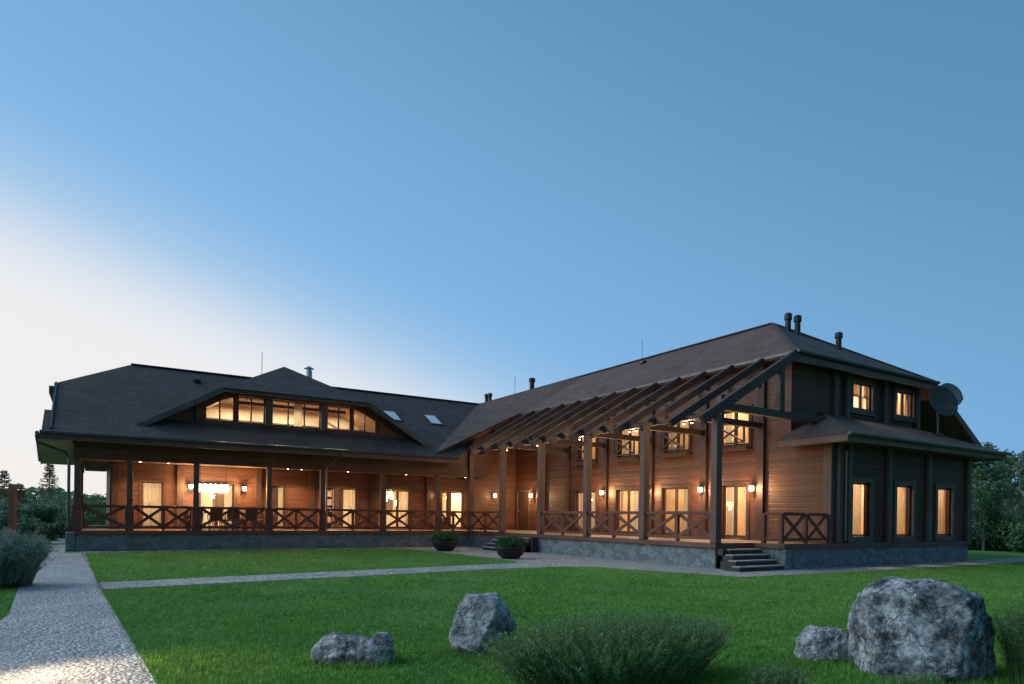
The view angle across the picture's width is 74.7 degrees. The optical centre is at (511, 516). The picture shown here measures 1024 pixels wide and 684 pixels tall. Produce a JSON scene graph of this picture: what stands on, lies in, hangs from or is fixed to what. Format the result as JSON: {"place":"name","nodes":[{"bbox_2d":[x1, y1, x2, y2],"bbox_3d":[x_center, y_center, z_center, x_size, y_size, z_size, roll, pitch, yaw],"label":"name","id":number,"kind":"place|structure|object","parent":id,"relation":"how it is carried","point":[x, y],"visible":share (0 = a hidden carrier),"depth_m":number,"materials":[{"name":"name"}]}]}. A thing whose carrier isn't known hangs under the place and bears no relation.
{"place":"outdoors","nodes":[
{"label":"outdoors","id":0,"kind":"place"},
{"bbox_2d":[0,538,156,683],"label":"garden path","id":1,"kind":"structure","parent":0,"point":[58,624],"depth_m":7.96,"materials":[{"name":"grey gravel"}]},
{"bbox_2d":[184,512,255,529],"bbox_3d":[-12.330,0.193,28.411,2.900,0.748,0.840,1,0,-32],"label":"dining table","id":2,"kind":"object","parent":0,"point":[186,517],"visible":0.23,"depth_m":27.94,"materials":[{"name":"brown wood"}]},
{"bbox_2d":[99,561,582,588],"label":"cross path","id":3,"kind":"structure","parent":0,"point":[163,582],"depth_m":16.27,"materials":[{"name":"stone"}]},
{"bbox_2d":[0,523,1023,683],"bbox_3d":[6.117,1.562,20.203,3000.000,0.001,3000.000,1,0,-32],"label":"lawn","id":4,"kind":"structure","parent":0,"point":[980,554],"depth_m":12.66,"materials":[{"name":"plant"}]},
{"bbox_2d":[0,484,16,538],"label":"timber frame","id":5,"kind":"object","parent":4,"relation":"on","point":[11,490],"visible":0.69,"depth_m":20.42,"materials":[{"name":"brown wood"}]},
{"bbox_2d":[0,470,21,501],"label":"pine","id":6,"kind":"object","parent":4,"relation":"on","point":[3,475],"visible":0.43,"depth_m":51.95,"materials":[{"name":"green plant"}]},
{"bbox_2d":[0,497,23,535],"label":"shrub","id":7,"kind":"object","parent":4,"relation":"on","point":[4,504],"visible":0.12,"depth_m":37.37,"materials":[{"name":"green plant"}]},
{"bbox_2d":[16,483,28,504],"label":"pine","id":8,"kind":"object","parent":4,"relation":"on","point":[21,492],"visible":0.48,"depth_m":54.94,"materials":[{"name":"green plant"}]},
{"bbox_2d":[0,503,53,533],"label":"shrub","id":9,"kind":"object","parent":4,"relation":"on","point":[21,518],"visible":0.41,"depth_m":35.33,"materials":[{"name":"green plant"}]},
{"bbox_2d":[0,525,60,587],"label":"grey bush","id":10,"kind":"object","parent":4,"relation":"on","point":[22,559],"visible":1,"depth_m":12.80,"materials":[{"name":"green plant"}]},
{"bbox_2d":[0,501,85,535],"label":"shrub","id":11,"kind":"object","parent":4,"relation":"on","point":[57,506],"visible":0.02,"depth_m":41.09,"materials":[{"name":"green plant"}]},
{"bbox_2d":[17,520,71,542],"bbox_3d":[-21.211,0.731,30.046,2.480,1.182,1.895,1,0,-13],"label":"shrub","id":12,"kind":"object","parent":4,"relation":"on","point":[54,531],"visible":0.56,"depth_m":29.83,"materials":[{"name":"green plant"}]},
{"bbox_2d":[31,464,61,503],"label":"spruce","id":13,"kind":"object","parent":4,"relation":"on","point":[49,470],"visible":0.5,"depth_m":61.89,"materials":[{"name":"green plant"}]},
{"bbox_2d":[21,502,96,537],"bbox_3d":[-25.025,0.225,37.061,3.356,2.095,3.337,1,0,-10],"label":"shrub","id":14,"kind":"object","parent":4,"relation":"on","point":[58,515],"visible":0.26,"depth_m":36.46,"materials":[{"name":"green plant"}]},
{"bbox_2d":[29,491,105,524],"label":"shrub","id":15,"kind":"object","parent":4,"relation":"on","point":[98,509],"visible":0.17,"depth_m":43.60,"materials":[{"name":"green plant"}]},
{"bbox_2d":[62,492,105,524],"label":"shrub","id":16,"kind":"object","parent":4,"relation":"on","point":[96,501],"visible":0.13,"depth_m":55.89,"materials":[{"name":"green plant"}]},
{"bbox_2d":[310,632,394,665],"bbox_3d":[-1.594,1.359,6.764,0.852,0.351,0.469,1,0,0],"label":"boulder","id":17,"kind":"object","parent":4,"relation":"on","point":[338,648],"visible":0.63,"depth_m":6.62,"materials":[{"name":"grey stone"}]},
{"bbox_2d":[370,632,393,647],"bbox_3d":[-1.321,1.306,6.772,0.238,0.288,0.199,1,0,0],"label":"boulder","id":18,"kind":"object","parent":4,"relation":"on","point":[385,639],"visible":0.51,"depth_m":6.70,"materials":[{"name":"grey stone"}]},
{"bbox_2d":[448,592,517,655],"bbox_3d":[-0.312,1.205,7.343,0.749,0.726,0.641,1,0,0],"label":"boulder","id":19,"kind":"object","parent":4,"relation":"on","point":[475,615],"visible":0.81,"depth_m":7.15,"materials":[{"name":"grey stone"}]},
{"bbox_2d":[0,486,1014,505],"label":"distant wood","id":20,"kind":"object","parent":4,"relation":"on","point":[29,494],"visible":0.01,"depth_m":114.90,"materials":[{"name":"green plant"}]},
{"bbox_2d":[35,313,1011,571],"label":"log house","id":21,"kind":"structure","parent":4,"relation":"on","point":[837,455],"depth_m":27.08,"materials":[{"name":"wood"}]},
{"bbox_2d":[138,479,165,528],"bbox_3d":[-15.174,-0.539,28.277,1.020,2.080,0.389,1,0,-32],"label":"glass door","id":22,"kind":"structure","parent":21,"relation":"in","point":[152,492],"depth_m":28.35,"materials":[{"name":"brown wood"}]},
{"bbox_2d":[188,511,203,529],"bbox_3d":[-12.875,0.101,27.304,0.550,0.918,0.596,1,0,-32],"label":"dining chair","id":23,"kind":"object","parent":21,"relation":"on","point":[201,517],"visible":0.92,"depth_m":27.21,"materials":[{"name":"wood"}]},
{"bbox_2d":[199,465,228,492],"bbox_3d":[-12.578,-1.617,28.241,1.240,1.165,0.190,1,0,-32],"label":"chandelier","id":24,"kind":"object","parent":21,"relation":"hanging from","point":[215,488],"visible":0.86,"depth_m":28.19,"materials":[{"name":"white glass"}]},
{"bbox_2d":[207,509,222,529],"bbox_3d":[-12.241,0.109,27.666,0.550,0.918,0.596,1,0,-32],"label":"dining chair","id":25,"kind":"object","parent":21,"relation":"on","point":[216,512],"visible":0.7,"depth_m":27.46,"materials":[{"name":"wood"}]},
{"bbox_2d":[199,481,236,528],"bbox_3d":[-13.052,-0.511,29.599,1.620,2.080,0.379,1,0,-32],"label":"glass door","id":26,"kind":"structure","parent":21,"relation":"in","point":[232,492],"depth_m":29.82,"materials":[{"name":"brown wood"}]},
{"bbox_2d":[205,396,234,421],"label":"window","id":27,"kind":"structure","parent":21,"relation":"in","point":[233,397],"depth_m":27.81,"materials":[{"name":"brown wood"}]},
{"bbox_2d":[224,509,239,529],"bbox_3d":[-11.694,0.116,28.055,0.550,0.918,0.596,1,0,-32],"label":"dining chair","id":28,"kind":"object","parent":21,"relation":"on","point":[229,516],"visible":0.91,"depth_m":27.89,"materials":[{"name":"wood"}]},
{"bbox_2d":[239,510,246,529],"bbox_3d":[-11.926,0.113,29.463,0.550,0.918,0.596,1,0,-32],"label":"dining chair","id":29,"kind":"object","parent":21,"relation":"on","point":[241,519],"visible":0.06,"depth_m":29.68,"materials":[{"name":"wood"}]},
{"bbox_2d":[242,510,257,529],"bbox_3d":[-11.085,0.124,28.401,0.550,0.918,0.596,1,0,-32],"label":"dining chair","id":30,"kind":"object","parent":21,"relation":"on","point":[249,512],"visible":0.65,"depth_m":28.20,"materials":[{"name":"wood"}]},
{"bbox_2d":[238,396,264,424],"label":"window","id":31,"kind":"structure","parent":21,"relation":"in","point":[263,423],"depth_m":28.48,"materials":[{"name":"brown wood"}]},
{"bbox_2d":[259,512,274,529],"bbox_3d":[-10.746,0.129,29.460,0.596,0.918,0.550,1,0,-32],"label":"dining chair","id":32,"kind":"object","parent":21,"relation":"on","point":[262,520],"visible":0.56,"depth_m":29.36,"materials":[{"name":"wood"}]},
{"bbox_2d":[273,487,277,525],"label":"interior door","id":33,"kind":"structure","parent":21,"relation":"in","point":[275,489],"depth_m":34.22,"materials":[{"name":"brown wood"}]},
{"bbox_2d":[272,483,287,528],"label":"glass door","id":34,"kind":"structure","parent":21,"relation":"in","point":[282,488],"depth_m":31.04,"materials":[{"name":"brown wood"}]},
{"bbox_2d":[273,400,320,428],"bbox_3d":[-9.607,-4.296,29.678,2.100,1.700,0.544,1,0,-32],"label":"window","id":35,"kind":"structure","parent":21,"relation":"in","point":[297,405],"depth_m":29.89,"materials":[{"name":"brown wood"}]},
{"bbox_2d":[327,489,333,525],"bbox_3d":[-10.384,-0.501,35.119,2.000,2.200,0.380,1,0,-32],"label":"bookcase","id":36,"kind":"object","parent":21,"relation":"in","point":[330,502],"visible":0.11,"depth_m":35.47,"materials":[{"name":"brown wood"}]},
{"bbox_2d":[327,489,342,525],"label":"interior door","id":37,"kind":"structure","parent":21,"relation":"in","point":[336,492],"depth_m":35.89,"materials":[{"name":"brown wood"}]},
{"bbox_2d":[328,405,350,431],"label":"window","id":38,"kind":"structure","parent":21,"relation":"in","point":[349,408],"depth_m":30.57,"materials":[{"name":"brown wood"}]},
{"bbox_2d":[325,485,359,528],"bbox_3d":[-8.348,-0.449,32.543,1.820,2.080,0.382,1,0,-32],"label":"glass door","id":39,"kind":"structure","parent":21,"relation":"in","point":[355,491],"depth_m":32.73,"materials":[{"name":"brown wood"}]},
{"bbox_2d":[353,408,375,433],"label":"window","id":40,"kind":"structure","parent":21,"relation":"in","point":[353,408],"depth_m":31.09,"materials":[{"name":"brown wood"}]},
{"bbox_2d":[387,493,395,505],"bbox_3d":[-6.388,-1.313,35.001,0.874,1.460,0.097,1,0,-38],"label":"pendant cluster","id":41,"kind":"object","parent":21,"relation":"hanging from","point":[390,495],"visible":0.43,"depth_m":35.03,"materials":[{"name":"white glass"}]},
{"bbox_2d":[385,488,411,526],"bbox_3d":[-5.856,-0.416,34.102,1.520,2.080,0.382,1,0,-32],"label":"glass door","id":42,"kind":"structure","parent":21,"relation":"in","point":[397,490],"depth_m":34.11,"materials":[{"name":"brown wood"}]},
{"bbox_2d":[441,491,450,520],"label":"window","id":43,"kind":"structure","parent":21,"relation":"in","point":[447,492],"depth_m":35.47,"materials":[{"name":"brown wood"}]},
{"bbox_2d":[449,491,464,526],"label":"glass door","id":44,"kind":"structure","parent":21,"relation":"in","point":[459,492],"depth_m":35.95,"materials":[{"name":"brown wood"}]},
{"bbox_2d":[516,490,529,529],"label":"corner door","id":45,"kind":"structure","parent":21,"relation":"in","point":[523,500],"depth_m":36.97,"materials":[{"name":"brown wood"}]},
{"bbox_2d":[571,430,597,465],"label":"window","id":46,"kind":"structure","parent":21,"relation":"in","point":[594,461],"depth_m":32.39,"materials":[{"name":"brown wood"}]},
{"bbox_2d":[573,488,597,531],"bbox_3d":[3.666,-0.305,32.455,0.389,2.110,1.860,1,0,-32],"label":"glass door","id":47,"kind":"structure","parent":21,"relation":"in","point":[594,490],"depth_m":32.84,"materials":[{"name":"brown wood"}]},
{"bbox_2d":[610,422,640,461],"bbox_3d":[5.173,-3.295,29.805,0.696,1.650,1.670,1,0,-32],"label":"window","id":48,"kind":"structure","parent":21,"relation":"in","point":[630,456],"depth_m":29.83,"materials":[{"name":"brown wood"}]},
{"bbox_2d":[614,486,639,533],"bbox_3d":[5.255,-0.284,29.911,0.384,2.110,1.760,1,0,-32],"label":"glass door","id":49,"kind":"structure","parent":21,"relation":"in","point":[620,489],"depth_m":29.87,"materials":[{"name":"brown wood"}]},
{"bbox_2d":[656,417,691,457],"bbox_3d":[6.711,-3.275,27.347,0.697,1.650,1.670,1,0,-32],"label":"window","id":50,"kind":"structure","parent":21,"relation":"in","point":[672,452],"depth_m":27.35,"materials":[{"name":"brown wood"}]},
{"bbox_2d":[659,484,690,535],"bbox_3d":[6.781,-0.264,27.474,0.387,2.110,1.710,1,0,-32],"label":"glass door","id":51,"kind":"structure","parent":21,"relation":"in","point":[687,491],"depth_m":27.38,"materials":[{"name":"brown wood"}]},
{"bbox_2d":[697,485,703,492],"bbox_3d":[7.285,-1.077,25.961,0.230,0.270,0.200,1,0,-32],"label":"wall lamp","id":52,"kind":"object","parent":21,"relation":"attached to","point":[701,489],"visible":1,"depth_m":25.92,"materials":[{"name":"white glass"}]},
{"bbox_2d":[710,404,752,451],"bbox_3d":[8.249,-3.255,24.888,0.697,1.650,1.670,1,0,-32],"label":"window","id":53,"kind":"structure","parent":21,"relation":"in","point":[728,445],"depth_m":24.75,"materials":[{"name":"brown wood"}]},
{"bbox_2d":[721,481,749,538],"bbox_3d":[8.362,-0.243,24.942,0.384,2.110,1.380,1,0,-32],"label":"glass door","id":54,"kind":"structure","parent":21,"relation":"in","point":[729,531],"depth_m":24.93,"materials":[{"name":"brown wood"}]},
{"bbox_2d":[749,484,754,491],"bbox_3d":[8.547,-1.041,23.943,0.230,0.270,0.200,1,0,-32],"label":"wall lamp","id":55,"kind":"object","parent":21,"relation":"attached to","point":[751,487],"visible":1,"depth_m":23.89,"materials":[{"name":"white glass"}]},
{"bbox_2d":[852,477,875,542],"bbox_3d":[11.555,-0.221,22.428,1.460,2.170,0.449,1,0,-32],"label":"window","id":56,"kind":"structure","parent":21,"relation":"in","point":[857,537],"depth_m":22.64,"materials":[{"name":"brown wood"}]},
{"bbox_2d":[851,376,876,416],"bbox_3d":[13.057,-4.481,25.217,1.630,1.350,0.445,1,0,-32],"label":"window","id":57,"kind":"structure","parent":21,"relation":"in","point":[860,410],"depth_m":25.18,"materials":[{"name":"brown wood"}]},
{"bbox_2d":[892,480,917,541],"bbox_3d":[13.818,-0.191,23.843,1.480,2.170,0.449,1,0,-32],"label":"window","id":58,"kind":"structure","parent":21,"relation":"in","point":[899,535],"depth_m":24.03,"materials":[{"name":"brown wood"}]},
{"bbox_2d":[893,386,916,423],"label":"window","id":59,"kind":"structure","parent":21,"relation":"in","point":[901,416],"depth_m":26.74,"materials":[{"name":"brown wood"}]},
{"bbox_2d":[928,385,957,435],"bbox_3d":[16.585,-4.120,25.803,0.990,1.940,0.976,1,0,30],"label":"satellite dish","id":60,"kind":"object","parent":21,"relation":"on","point":[943,400],"visible":1,"depth_m":25.93,"materials":[{"name":"grey metal"}]},
{"bbox_2d":[934,483,956,541],"bbox_3d":[16.200,-0.160,25.335,1.500,2.170,0.452,1,0,-32],"label":"window","id":61,"kind":"structure","parent":21,"relation":"in","point":[939,487],"depth_m":25.51,"materials":[{"name":"brown wood"}]},
{"bbox_2d":[941,383,962,404],"bbox_3d":[18.517,-4.930,28.203,0.882,1.472,0.867,1,0,43],"label":"satellite dish","id":62,"kind":"object","parent":21,"relation":"attached to","point":[955,390],"visible":0.34,"depth_m":28.39,"materials":[{"name":"grey metal"}]},
{"bbox_2d":[83,546,1023,576],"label":"gravel strip","id":63,"kind":"object","parent":4,"relation":"on","point":[525,557],"visible":0.56,"depth_m":22.74,"materials":[{"name":"grey gravel"}]},
{"bbox_2d":[431,531,458,550],"bbox_3d":[-2.876,0.990,28.377,1.242,0.898,1.320,1,0,31],"label":"planter","id":64,"kind":"object","parent":63,"relation":"on","point":[445,541],"visible":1,"depth_m":28.02,"materials":[{"name":"green plant"}]},
{"bbox_2d":[494,534,525,558],"bbox_3d":[-0.081,1.038,23.759,1.220,0.875,1.292,1,0,29],"label":"planter","id":65,"kind":"object","parent":63,"relation":"on","point":[508,546],"visible":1,"depth_m":23.41,"materials":[{"name":"green plant"}]},
{"bbox_2d":[470,606,745,683],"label":"feathery bush","id":66,"kind":"object","parent":4,"relation":"on","point":[656,651],"visible":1,"depth_m":5.58,"materials":[{"name":"green plant"}]},
{"bbox_2d":[739,660,813,683],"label":"weed clump","id":67,"kind":"object","parent":4,"relation":"on","point":[787,676],"visible":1,"depth_m":5.58,"materials":[{"name":"green plant"}]},
{"bbox_2d":[793,625,848,662],"bbox_3d":[3.351,1.383,7.144,0.651,0.436,0.534,1,0,0],"label":"boulder","id":68,"kind":"object","parent":4,"relation":"on","point":[816,642],"visible":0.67,"depth_m":6.96,"materials":[{"name":"grey stone"}]},
{"bbox_2d":[874,672,942,683],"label":"weed clump","id":69,"kind":"object","parent":4,"relation":"on","point":[918,680],"visible":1,"depth_m":5.50,"materials":[{"name":"green plant"}]},
{"bbox_2d":[847,576,995,683],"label":"boulder","id":70,"kind":"object","parent":4,"relation":"on","point":[935,627],"visible":0.98,"depth_m":6.28,"materials":[{"name":"grey stone"}]},
{"bbox_2d":[968,517,1008,549],"bbox_3d":[25.607,0.896,36.981,3.074,2.107,3.425,1,0,-8],"label":"shrub","id":71,"kind":"object","parent":4,"relation":"on","point":[975,545],"visible":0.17,"depth_m":36.56,"materials":[{"name":"green plant"}]},
{"bbox_2d":[971,442,1017,550],"bbox_3d":[25.439,-1.070,35.838,2.918,5.978,2.881,1,0,23],"label":"leafy tree","id":72,"kind":"object","parent":4,"relation":"on","point":[982,499],"visible":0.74,"depth_m":35.57,"materials":[{"name":"green plant"}]},
{"bbox_2d":[980,449,1023,515],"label":"leafy tree","id":73,"kind":"object","parent":4,"relation":"on","point":[1012,458],"visible":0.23,"depth_m":39.51,"materials":[{"name":"green plant"}]},
{"bbox_2d":[985,515,1023,552],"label":"shrub","id":74,"kind":"object","parent":4,"relation":"on","point":[1013,538],"visible":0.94,"depth_m":34.84,"materials":[{"name":"green plant"}]},
{"bbox_2d":[986,594,1023,683],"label":"feathery bush","id":75,"kind":"object","parent":4,"relation":"on","point":[1014,640],"visible":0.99,"depth_m":6.25,"materials":[{"name":"green plant"}]},
{"bbox_2d":[990,451,1023,522],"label":"leafy tree","id":76,"kind":"object","parent":4,"relation":"on","point":[1017,504],"visible":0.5,"depth_m":37.29,"materials":[{"name":"green plant"}]},
{"bbox_2d":[0,0,1023,497],"label":"sky","id":77,"kind":"structure","parent":0,"point":[457,200],"materials":[{"name":"blue"}]}
]}

